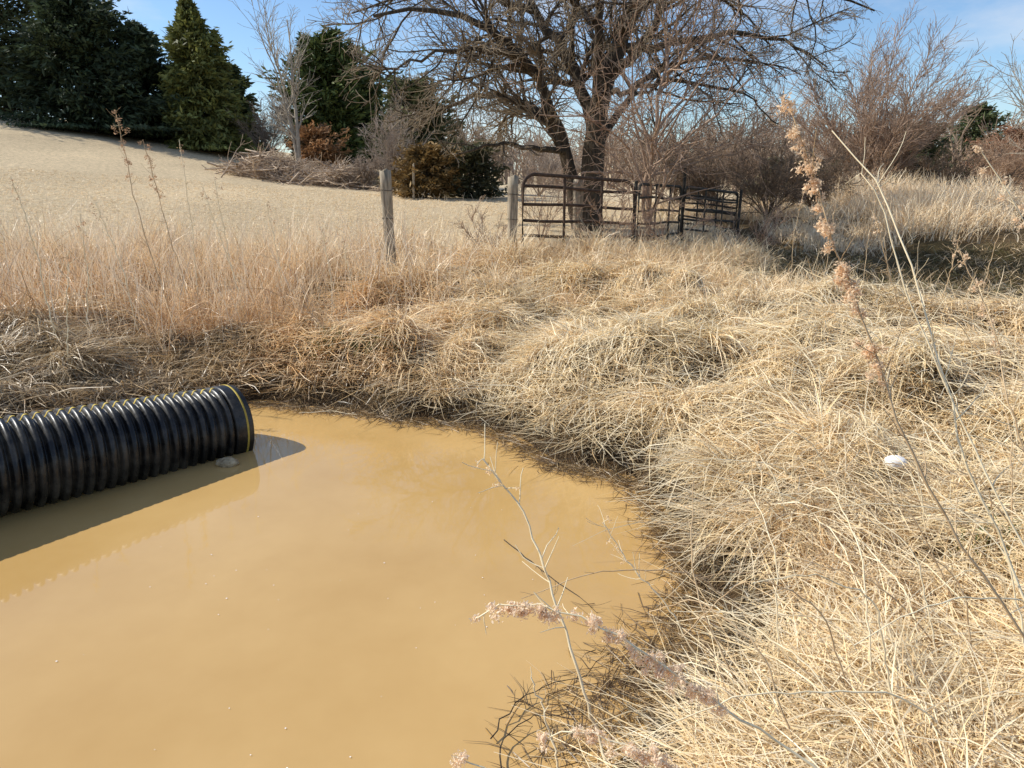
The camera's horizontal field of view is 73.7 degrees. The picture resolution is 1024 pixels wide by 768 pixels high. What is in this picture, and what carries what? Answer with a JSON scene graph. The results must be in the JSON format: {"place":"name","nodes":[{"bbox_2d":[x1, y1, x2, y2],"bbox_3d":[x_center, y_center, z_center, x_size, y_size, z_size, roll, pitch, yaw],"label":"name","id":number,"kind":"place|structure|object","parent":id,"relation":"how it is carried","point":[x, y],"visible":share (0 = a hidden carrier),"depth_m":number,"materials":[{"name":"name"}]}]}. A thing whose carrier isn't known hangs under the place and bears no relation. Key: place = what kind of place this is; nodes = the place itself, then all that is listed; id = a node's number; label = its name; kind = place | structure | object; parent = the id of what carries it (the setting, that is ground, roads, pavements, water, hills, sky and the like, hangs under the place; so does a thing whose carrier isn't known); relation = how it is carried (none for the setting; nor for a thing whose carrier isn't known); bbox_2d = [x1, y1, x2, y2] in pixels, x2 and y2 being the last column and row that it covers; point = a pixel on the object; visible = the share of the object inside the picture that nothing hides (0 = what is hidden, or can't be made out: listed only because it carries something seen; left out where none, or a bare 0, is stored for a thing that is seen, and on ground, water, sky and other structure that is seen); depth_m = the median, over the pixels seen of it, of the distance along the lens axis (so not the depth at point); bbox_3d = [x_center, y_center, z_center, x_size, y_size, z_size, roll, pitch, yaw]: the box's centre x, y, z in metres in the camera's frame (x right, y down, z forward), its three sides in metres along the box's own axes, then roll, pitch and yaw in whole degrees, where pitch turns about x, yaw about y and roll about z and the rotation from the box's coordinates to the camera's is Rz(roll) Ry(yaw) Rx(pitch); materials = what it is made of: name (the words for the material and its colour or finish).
{"place":"outdoors","nodes":[
{"label":"outdoors","id":0,"kind":"place"},
{"bbox_2d":[0,400,723,767],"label":"water","id":1,"kind":"structure","parent":0,"point":[122,644],"depth_m":3.32,"materials":[{"name":"liquid"}]},
{"bbox_2d":[0,384,254,516],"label":"culvert pipe","id":2,"kind":"object","parent":1,"relation":"in","point":[53,456],"visible":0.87,"depth_m":4.50,"materials":[{"name":"black plastic"}]},
{"bbox_2d":[215,457,238,467],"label":"debris clump","id":3,"kind":"object","parent":1,"relation":"on","point":[226,462],"visible":0.96,"depth_m":4.89,"materials":[{"name":"plastic"}]},
{"bbox_2d":[248,389,789,767],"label":"shore litter","id":4,"kind":"object","parent":1,"relation":"on","point":[573,468],"visible":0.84,"depth_m":3.32,"materials":[{"name":"beige plant"}]},
{"bbox_2d":[499,705,583,767],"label":"fallen twig","id":5,"kind":"object","parent":1,"relation":"on","point":[508,734],"visible":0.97,"depth_m":2.56,"materials":[{"name":"brown plant"}]},
{"bbox_2d":[490,674,595,738],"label":"fallen twig","id":6,"kind":"object","parent":1,"relation":"on","point":[543,686],"visible":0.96,"depth_m":2.68,"materials":[{"name":"brown plant"}]},
{"bbox_2d":[0,167,796,255],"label":"field grass","id":7,"kind":"structure","parent":0,"point":[366,196],"depth_m":16.60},
{"bbox_2d":[0,115,1023,767],"bbox_3d":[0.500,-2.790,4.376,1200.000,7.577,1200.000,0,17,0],"label":"ground","id":8,"kind":"structure","parent":0,"point":[96,155],"depth_m":13.40,"materials":[{"name":"plant"}]},
{"bbox_2d":[0,0,32,98],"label":"evergreen tree","id":9,"kind":"object","parent":8,"relation":"on","point":[8,24],"visible":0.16,"depth_m":30.77,"materials":[{"name":"green plant"}]},
{"bbox_2d":[9,176,57,342],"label":"dead weed","id":10,"kind":"object","parent":8,"relation":"on","point":[12,180],"visible":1,"depth_m":5.87,"materials":[{"name":"plant"}]},
{"bbox_2d":[0,0,91,112],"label":"evergreen tree","id":11,"kind":"object","parent":8,"relation":"on","point":[9,7],"visible":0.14,"depth_m":31.30,"materials":[{"name":"green plant"}]},
{"bbox_2d":[56,251,78,367],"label":"dead weed","id":12,"kind":"object","parent":8,"relation":"on","point":[67,257],"visible":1,"depth_m":5.54,"materials":[{"name":"plant"}]},
{"bbox_2d":[0,0,193,133],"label":"evergreen tree","id":13,"kind":"object","parent":8,"relation":"on","point":[76,37],"visible":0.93,"depth_m":28.22,"materials":[{"name":"green plant"}]},
{"bbox_2d":[88,193,140,336],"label":"dead weed","id":14,"kind":"object","parent":8,"relation":"on","point":[119,261],"visible":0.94,"depth_m":6.68,"materials":[{"name":"plant"}]},
{"bbox_2d":[108,109,174,330],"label":"dead weed","id":15,"kind":"object","parent":8,"relation":"on","point":[126,160],"visible":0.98,"depth_m":6.60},
{"bbox_2d":[85,19,207,140],"bbox_3d":[-17.193,-13.905,31.436,8.208,5.228,6.640,14,22,39],"label":"evergreen tree","id":16,"kind":"object","parent":8,"relation":"on","point":[152,51],"visible":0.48,"depth_m":30.41,"materials":[{"name":"green plant"}]},
{"bbox_2d":[138,140,192,309],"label":"dead weed","id":17,"kind":"object","parent":8,"relation":"on","point":[155,176],"visible":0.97,"depth_m":7.04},
{"bbox_2d":[152,0,264,152],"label":"evergreen tree","id":18,"kind":"object","parent":8,"relation":"on","point":[199,72],"visible":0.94,"depth_m":29.59,"materials":[{"name":"green plant"}]},
{"bbox_2d":[209,59,278,153],"bbox_3d":[-14.094,-13.869,34.312,4.039,4.516,4.169,-9,19,-27],"label":"evergreen tree","id":19,"kind":"object","parent":8,"relation":"on","point":[250,97],"visible":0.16,"depth_m":34.15,"materials":[{"name":"green plant"}]},
{"bbox_2d":[226,85,299,154],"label":"bare bush","id":20,"kind":"object","parent":8,"relation":"on","point":[269,129],"visible":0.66,"depth_m":31.75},
{"bbox_2d":[229,0,320,161],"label":"bare tree","id":21,"kind":"object","parent":8,"relation":"on","point":[294,137],"visible":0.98,"depth_m":26.69,"materials":[{"name":"grey plant"}]},
{"bbox_2d":[202,135,393,191],"bbox_3d":[-7.679,-7.726,25.137,7.598,2.627,5.303,0,17,0],"label":"brush heap","id":22,"kind":"object","parent":8,"relation":"on","point":[269,166],"visible":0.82,"depth_m":24.11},
{"bbox_2d":[274,119,353,169],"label":"juniper bush","id":23,"kind":"object","parent":8,"relation":"on","point":[315,136],"visible":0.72,"depth_m":28.91,"materials":[{"name":"brown plant"}]},
{"bbox_2d":[257,24,403,166],"bbox_3d":[-9.006,-14.658,35.238,6.959,6.864,6.036,0,17,0],"label":"evergreen tree","id":24,"kind":"object","parent":8,"relation":"on","point":[327,65],"visible":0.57,"depth_m":34.06,"materials":[{"name":"green plant"}]},
{"bbox_2d":[318,65,389,164],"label":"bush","id":25,"kind":"object","parent":8,"relation":"on","point":[367,118],"visible":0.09,"depth_m":36.44,"materials":[{"name":"brown plant"}]},
{"bbox_2d":[331,147,393,188],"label":"bare bush","id":26,"kind":"object","parent":8,"relation":"on","point":[369,174],"visible":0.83,"depth_m":24.61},
{"bbox_2d":[379,168,396,268],"bbox_3d":[-1.683,-2.056,9.305,0.178,1.685,0.163,0,17,0],"label":"fence post","id":27,"kind":"object","parent":8,"relation":"on","point":[386,190],"visible":0.75,"depth_m":9.16,"materials":[{"name":"grey wood"}]},
{"bbox_2d":[356,86,435,188],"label":"bare bush","id":28,"kind":"object","parent":8,"relation":"on","point":[391,152],"visible":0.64,"depth_m":24.28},
{"bbox_2d":[362,70,468,187],"bbox_3d":[-3.606,-10.347,28.205,5.162,4.683,4.117,0,17,0],"label":"evergreen tree","id":29,"kind":"object","parent":8,"relation":"on","point":[388,81],"visible":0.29,"depth_m":27.31,"materials":[{"name":"green plant"}]},
{"bbox_2d":[378,141,465,198],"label":"juniper bush","id":30,"kind":"object","parent":8,"relation":"on","point":[435,177],"visible":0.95,"depth_m":21.64,"materials":[{"name":"brown plant"}]},
{"bbox_2d":[417,117,511,190],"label":"bare bush","id":31,"kind":"object","parent":8,"relation":"on","point":[495,153],"visible":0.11,"depth_m":24.31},
{"bbox_2d":[450,749,484,767],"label":"dead weed","id":32,"kind":"object","parent":8,"relation":"on","point":[460,758],"visible":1,"depth_m":1.53,"materials":[{"name":"plant"}]},
{"bbox_2d":[423,138,512,198],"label":"juniper bush","id":33,"kind":"object","parent":8,"relation":"on","point":[475,164],"visible":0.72,"depth_m":22.55,"materials":[{"name":"green plant"}]},
{"bbox_2d":[449,198,519,256],"bbox_3d":[-0.476,-2.518,11.230,1.258,1.168,0.833,-4,18,-14],"label":"sapling","id":34,"kind":"object","parent":8,"relation":"on","point":[480,216],"visible":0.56,"depth_m":11.14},
{"bbox_2d":[0,239,1023,767],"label":"matted grass","id":35,"kind":"structure","parent":8,"relation":"on","point":[986,727],"depth_m":4.59,"materials":[{"name":"plant"}]},
{"bbox_2d":[884,455,906,468],"bbox_3d":[2.156,0.436,3.834,0.122,0.073,0.097,0,17,0],"label":"piece of white litter","id":36,"kind":"object","parent":35,"relation":"on","point":[892,457],"visible":0.75,"depth_m":3.80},
{"bbox_2d":[0,183,1023,362],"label":"standing grass","id":37,"kind":"structure","parent":8,"relation":"on","point":[584,250],"depth_m":8.69,"materials":[{"name":"plant"}]},
{"bbox_2d":[507,175,517,252],"bbox_3d":[0.006,-2.325,10.478,0.190,1.701,0.180,0,17,0],"label":"fence post","id":38,"kind":"object","parent":8,"relation":"on","point":[512,199],"visible":0.64,"depth_m":10.30,"materials":[{"name":"grey wood"}]},
{"bbox_2d":[462,429,608,767],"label":"dead weed","id":39,"kind":"object","parent":8,"relation":"on","point":[493,471],"visible":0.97,"depth_m":2.46,"materials":[{"name":"plant"}]},
{"bbox_2d":[502,135,582,197],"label":"bare bush","id":40,"kind":"object","parent":8,"relation":"on","point":[547,167],"visible":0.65,"depth_m":26.51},
{"bbox_2d":[530,666,558,767],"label":"dead weed","id":41,"kind":"object","parent":8,"relation":"on","point":[554,746],"visible":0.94,"depth_m":2.31,"materials":[{"name":"plant"}]},
{"bbox_2d":[514,155,589,245],"bbox_3d":[0.677,-3.326,12.559,1.452,1.667,1.387,0,17,0],"label":"sapling","id":42,"kind":"object","parent":8,"relation":"on","point":[547,216],"visible":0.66,"depth_m":12.41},
{"bbox_2d":[572,179,583,241],"bbox_3d":[1.232,-3.099,12.856,0.212,1.543,0.207,0,17,0],"label":"fence post","id":43,"kind":"object","parent":8,"relation":"on","point":[576,194],"visible":0.43,"depth_m":12.71,"materials":[{"name":"grey wood"}]},
{"bbox_2d":[301,0,882,231],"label":"bare tree","id":44,"kind":"object","parent":8,"relation":"on","point":[498,45],"visible":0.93,"depth_m":13.80,"materials":[{"name":"brown plant"}]},
{"bbox_2d":[561,167,659,245],"bbox_3d":[1.626,-2.718,11.065,1.557,1.531,1.165,-6,18,-20],"label":"sapling","id":45,"kind":"object","parent":8,"relation":"on","point":[628,218],"visible":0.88,"depth_m":10.85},
{"bbox_2d":[536,724,709,767],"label":"dead weed","id":46,"kind":"object","parent":8,"relation":"on","point":[630,749],"visible":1,"depth_m":1.57,"materials":[{"name":"plant"}]},
{"bbox_2d":[632,180,637,244],"bbox_3d":[2.103,-2.755,11.758,0.057,1.444,0.060,0,17,0],"label":"steel post","id":47,"kind":"object","parent":8,"relation":"on","point":[636,184],"visible":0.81,"depth_m":11.65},
{"bbox_2d":[521,172,635,251],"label":"tube gate","id":48,"kind":"structure","parent":47,"relation":"attached to","point":[564,187],"depth_m":10.88,"materials":[{"name":"metal"}]},
{"bbox_2d":[521,568,749,619],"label":"dead weed","id":49,"kind":"object","parent":8,"relation":"on","point":[643,574],"visible":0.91,"depth_m":2.83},
{"bbox_2d":[469,600,816,767],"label":"dead weed","id":50,"kind":"object","parent":8,"relation":"on","point":[707,697],"visible":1,"depth_m":1.73,"materials":[{"name":"plant"}]},
{"bbox_2d":[586,506,705,674],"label":"dead weed","id":51,"kind":"object","parent":8,"relation":"on","point":[657,594],"visible":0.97,"depth_m":2.84,"materials":[{"name":"plant"}]},
{"bbox_2d":[635,183,681,248],"bbox_3d":[2.721,-3.060,12.491,0.084,1.206,1.889,12,21,34],"label":"corral panel","id":52,"kind":"object","parent":8,"relation":"on","point":[657,186],"visible":0.58,"depth_m":12.41,"materials":[{"name":"brown metal"}]},
{"bbox_2d":[296,310,1022,574],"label":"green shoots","id":53,"kind":"object","parent":8,"relation":"on","point":[977,534],"visible":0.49,"depth_m":6.44,"materials":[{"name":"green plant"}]},
{"bbox_2d":[498,0,827,239],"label":"bare tree","id":54,"kind":"object","parent":8,"relation":"on","point":[650,174],"visible":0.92,"depth_m":11.87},
{"bbox_2d":[627,185,717,248],"bbox_3d":[2.431,-2.752,11.691,1.778,1.280,1.443,-10,20,-29],"label":"sapling","id":55,"kind":"object","parent":8,"relation":"on","point":[651,225],"visible":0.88,"depth_m":11.59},
{"bbox_2d":[606,113,744,208],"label":"bare bush","id":56,"kind":"object","parent":8,"relation":"on","point":[675,194],"visible":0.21,"depth_m":18.81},
{"bbox_2d":[377,74,1023,190],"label":"distant woods","id":57,"kind":"object","parent":8,"relation":"on","point":[610,144],"visible":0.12,"depth_m":56.51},
{"bbox_2d":[678,188,736,229],"bbox_3d":[4.334,-3.901,15.157,1.332,0.896,0.084,11,20,31],"label":"corral panel","id":58,"kind":"object","parent":8,"relation":"on","point":[698,203],"visible":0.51,"depth_m":15.13,"materials":[{"name":"brown metal"}]},
{"bbox_2d":[681,186,738,241],"bbox_3d":[4.100,-3.449,13.991,0.084,1.199,2.259,16,23,41],"label":"corral panel","id":59,"kind":"object","parent":8,"relation":"on","point":[706,198],"visible":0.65,"depth_m":13.80,"materials":[{"name":"brown metal"}]},
{"bbox_2d":[655,129,769,214],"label":"bare bush","id":60,"kind":"object","parent":8,"relation":"on","point":[698,179],"visible":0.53,"depth_m":16.44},
{"bbox_2d":[688,480,739,694],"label":"dead weed","id":61,"kind":"object","parent":8,"relation":"on","point":[692,562],"visible":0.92,"depth_m":2.49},
{"bbox_2d":[632,458,812,489],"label":"dead weed","id":62,"kind":"object","parent":8,"relation":"on","point":[726,461],"visible":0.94,"depth_m":3.65,"materials":[{"name":"plant"}]},
{"bbox_2d":[649,579,799,758],"bbox_3d":[0.689,0.919,2.205,0.056,0.484,0.573,-15,23,-40],"label":"dead weed","id":63,"kind":"object","parent":8,"relation":"on","point":[783,715],"visible":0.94,"depth_m":2.11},
{"bbox_2d":[631,470,839,546],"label":"dead weed","id":64,"kind":"object","parent":8,"relation":"on","point":[748,484],"visible":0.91,"depth_m":3.30,"materials":[{"name":"plant"}]},
{"bbox_2d":[676,122,815,197],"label":"bare bush","id":65,"kind":"object","parent":8,"relation":"on","point":[728,151],"visible":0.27,"depth_m":24.46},
{"bbox_2d":[689,194,807,253],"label":"shrub","id":66,"kind":"object","parent":8,"relation":"on","point":[766,226],"visible":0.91,"depth_m":12.34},
{"bbox_2d":[663,414,850,504],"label":"dead weed","id":67,"kind":"object","parent":8,"relation":"on","point":[773,426],"visible":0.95,"depth_m":3.60,"materials":[{"name":"plant"}]},
{"bbox_2d":[675,595,843,715],"bbox_3d":[0.894,0.950,2.401,0.719,0.269,0.082,16,23,41],"label":"dead weed","id":68,"kind":"object","parent":8,"relation":"on","point":[815,674],"visible":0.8,"depth_m":2.35,"materials":[{"name":"plant"}]},
{"bbox_2d":[742,486,785,691],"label":"dead weed","id":69,"kind":"object","parent":8,"relation":"on","point":[766,530],"visible":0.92,"depth_m":2.50,"materials":[{"name":"plant"}]},
{"bbox_2d":[682,571,852,700],"bbox_3d":[0.862,0.856,2.244,0.613,0.551,0.128,0,17,0],"label":"dead weed","id":70,"kind":"object","parent":8,"relation":"on","point":[772,582],"visible":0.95,"depth_m":2.19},
{"bbox_2d":[707,124,861,218],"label":"bare bush","id":71,"kind":"object","parent":8,"relation":"on","point":[774,185],"visible":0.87,"depth_m":15.58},
{"bbox_2d":[611,678,968,751],"bbox_3d":[0.861,1.019,2.029,1.249,0.366,0.156,-4,17,-13],"label":"dead weed","id":72,"kind":"object","parent":8,"relation":"on","point":[886,692],"visible":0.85,"depth_m":1.93,"materials":[{"name":"plant"}]},
{"bbox_2d":[746,156,840,204],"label":"bush","id":73,"kind":"object","parent":8,"relation":"on","point":[777,160],"visible":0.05,"depth_m":18.83,"materials":[{"name":"brown plant"}]},
{"bbox_2d":[649,526,941,649],"bbox_3d":[1.141,0.831,2.649,1.213,0.540,0.111,3,17,11],"label":"dead weed","id":74,"kind":"object","parent":8,"relation":"on","point":[813,563],"visible":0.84,"depth_m":2.58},
{"bbox_2d":[674,599,960,645],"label":"dead weed","id":75,"kind":"object","parent":8,"relation":"on","point":[809,616],"visible":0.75,"depth_m":2.69,"materials":[{"name":"plant"}]},
{"bbox_2d":[748,135,895,206],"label":"bare bush","id":76,"kind":"object","parent":8,"relation":"on","point":[843,167],"visible":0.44,"depth_m":17.46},
{"bbox_2d":[753,568,895,722],"bbox_3d":[0.949,0.812,2.032,0.590,0.680,0.096,-3,17,-10],"label":"dead weed","id":77,"kind":"object","parent":8,"relation":"on","point":[888,678],"visible":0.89,"depth_m":2.00,"materials":[{"name":"plant"}]},
{"bbox_2d":[788,481,873,690],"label":"dead weed","id":78,"kind":"object","parent":8,"relation":"on","point":[870,657],"visible":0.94,"depth_m":2.36,"materials":[{"name":"plant"}]},
{"bbox_2d":[732,464,959,619],"bbox_3d":[1.458,0.710,2.927,0.994,0.685,0.156,9,19,27],"label":"dead weed","id":79,"kind":"object","parent":8,"relation":"on","point":[871,505],"visible":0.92,"depth_m":2.84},
{"bbox_2d":[806,485,942,683],"bbox_3d":[1.358,0.751,2.562,0.601,0.722,0.060,15,23,41],"label":"dead weed","id":80,"kind":"object","parent":8,"relation":"on","point":[909,552],"visible":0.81,"depth_m":2.46,"materials":[{"name":"plant"}]},
{"bbox_2d":[820,429,935,544],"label":"dead weed","id":81,"kind":"object","parent":8,"relation":"on","point":[905,467],"visible":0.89,"depth_m":3.38,"materials":[{"name":"plant"}]},
{"bbox_2d":[834,514,924,659],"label":"dead weed","id":82,"kind":"object","parent":8,"relation":"on","point":[887,576],"visible":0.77,"depth_m":2.75,"materials":[{"name":"plant"}]},
{"bbox_2d":[742,1,1019,187],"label":"bare tree","id":83,"kind":"object","parent":8,"relation":"on","point":[871,126],"visible":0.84,"depth_m":20.13,"materials":[{"name":"plant"}]},
{"bbox_2d":[838,424,928,550],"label":"dead weed","id":84,"kind":"object","parent":8,"relation":"on","point":[873,426],"visible":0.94,"depth_m":3.26,"materials":[{"name":"plant"}]},
{"bbox_2d":[871,213,905,326],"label":"dead weed","id":85,"kind":"object","parent":8,"relation":"on","point":[878,230],"visible":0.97,"depth_m":6.38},
{"bbox_2d":[767,91,1023,638],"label":"dead weed","id":86,"kind":"object","parent":8,"relation":"on","point":[842,269],"visible":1,"depth_m":1.60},
{"bbox_2d":[772,483,1023,550],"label":"dead weed","id":87,"kind":"object","parent":8,"relation":"on","point":[907,506],"visible":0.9,"depth_m":2.94,"materials":[{"name":"plant"}]},
{"bbox_2d":[793,463,1013,530],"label":"dead weed","id":88,"kind":"object","parent":8,"relation":"on","point":[923,473],"visible":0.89,"depth_m":2.91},
{"bbox_2d":[814,479,999,583],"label":"dead weed","id":89,"kind":"object","parent":8,"relation":"on","point":[929,508],"visible":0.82,"depth_m":3.03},
{"bbox_2d":[857,121,957,188],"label":"bush","id":90,"kind":"object","parent":8,"relation":"on","point":[933,149],"visible":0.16,"depth_m":37.20,"materials":[{"name":"brown plant"}]},
{"bbox_2d":[861,546,977,675],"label":"dead weed","id":91,"kind":"object","parent":8,"relation":"on","point":[934,559],"visible":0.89,"depth_m":2.44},
{"bbox_2d":[832,130,1023,600],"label":"dead weed","id":92,"kind":"object","parent":8,"relation":"on","point":[965,459],"visible":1,"depth_m":1.62,"materials":[{"name":"plant"}]},
{"bbox_2d":[845,152,1023,547],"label":"dead weed","id":93,"kind":"object","parent":8,"relation":"on","point":[991,484],"visible":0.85,"depth_m":2.07,"materials":[{"name":"plant"}]},
{"bbox_2d":[853,574,1023,651],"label":"dead weed","id":94,"kind":"object","parent":8,"relation":"on","point":[973,598],"visible":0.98,"depth_m":1.91,"materials":[{"name":"plant"}]},
{"bbox_2d":[871,139,1023,191],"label":"bare bush","id":95,"kind":"object","parent":8,"relation":"on","point":[926,165],"visible":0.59,"depth_m":20.32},
{"bbox_2d":[882,459,1023,646],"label":"dead weed","id":96,"kind":"object","parent":8,"relation":"on","point":[1016,605],"visible":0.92,"depth_m":2.27,"materials":[{"name":"plant"}]},
{"bbox_2d":[919,462,998,556],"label":"dead weed","id":97,"kind":"object","parent":8,"relation":"on","point":[984,486],"visible":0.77,"depth_m":3.00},
{"bbox_2d":[939,100,1013,183],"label":"evergreen tree","id":98,"kind":"object","parent":8,"relation":"on","point":[975,131],"visible":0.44,"depth_m":55.47,"materials":[{"name":"green plant"}]},
{"bbox_2d":[943,244,1023,451],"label":"dead weed","id":99,"kind":"object","parent":8,"relation":"on","point":[992,321],"visible":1,"depth_m":2.53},
{"bbox_2d":[961,367,1013,546],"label":"dead weed","id":100,"kind":"object","parent":8,"relation":"on","point":[1011,443],"visible":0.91,"depth_m":3.18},
{"bbox_2d":[952,127,1023,192],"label":"bare bush","id":101,"kind":"object","parent":8,"relation":"on","point":[1012,162],"visible":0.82,"depth_m":26.26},
{"bbox_2d":[960,125,1023,194],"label":"bush","id":102,"kind":"object","parent":8,"relation":"on","point":[1009,130],"visible":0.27,"depth_m":31.26,"materials":[{"name":"brown plant"}]},
{"bbox_2d":[972,145,1023,232],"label":"dead weed","id":103,"kind":"object","parent":8,"relation":"on","point":[1003,183],"visible":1,"depth_m":2.27,"materials":[{"name":"plant"}]},
{"bbox_2d":[974,31,1023,154],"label":"bare tree","id":104,"kind":"object","parent":8,"relation":"on","point":[1021,100],"visible":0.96,"depth_m":24.59,"materials":[{"name":"brown plant"}]},
{"bbox_2d":[0,0,1023,169],"label":"sky","id":105,"kind":"structure","parent":0,"point":[993,22],"materials":[{"name":"blue"}]},
{"bbox_2d":[625,166,1023,256],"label":"tall grass","id":106,"kind":"structure","parent":0,"point":[971,207],"depth_m":14.56,"materials":[{"name":"plant"}]},
{"bbox_2d":[672,234,1023,301],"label":"hollow grass","id":107,"kind":"structure","parent":0,"point":[910,275],"depth_m":11.61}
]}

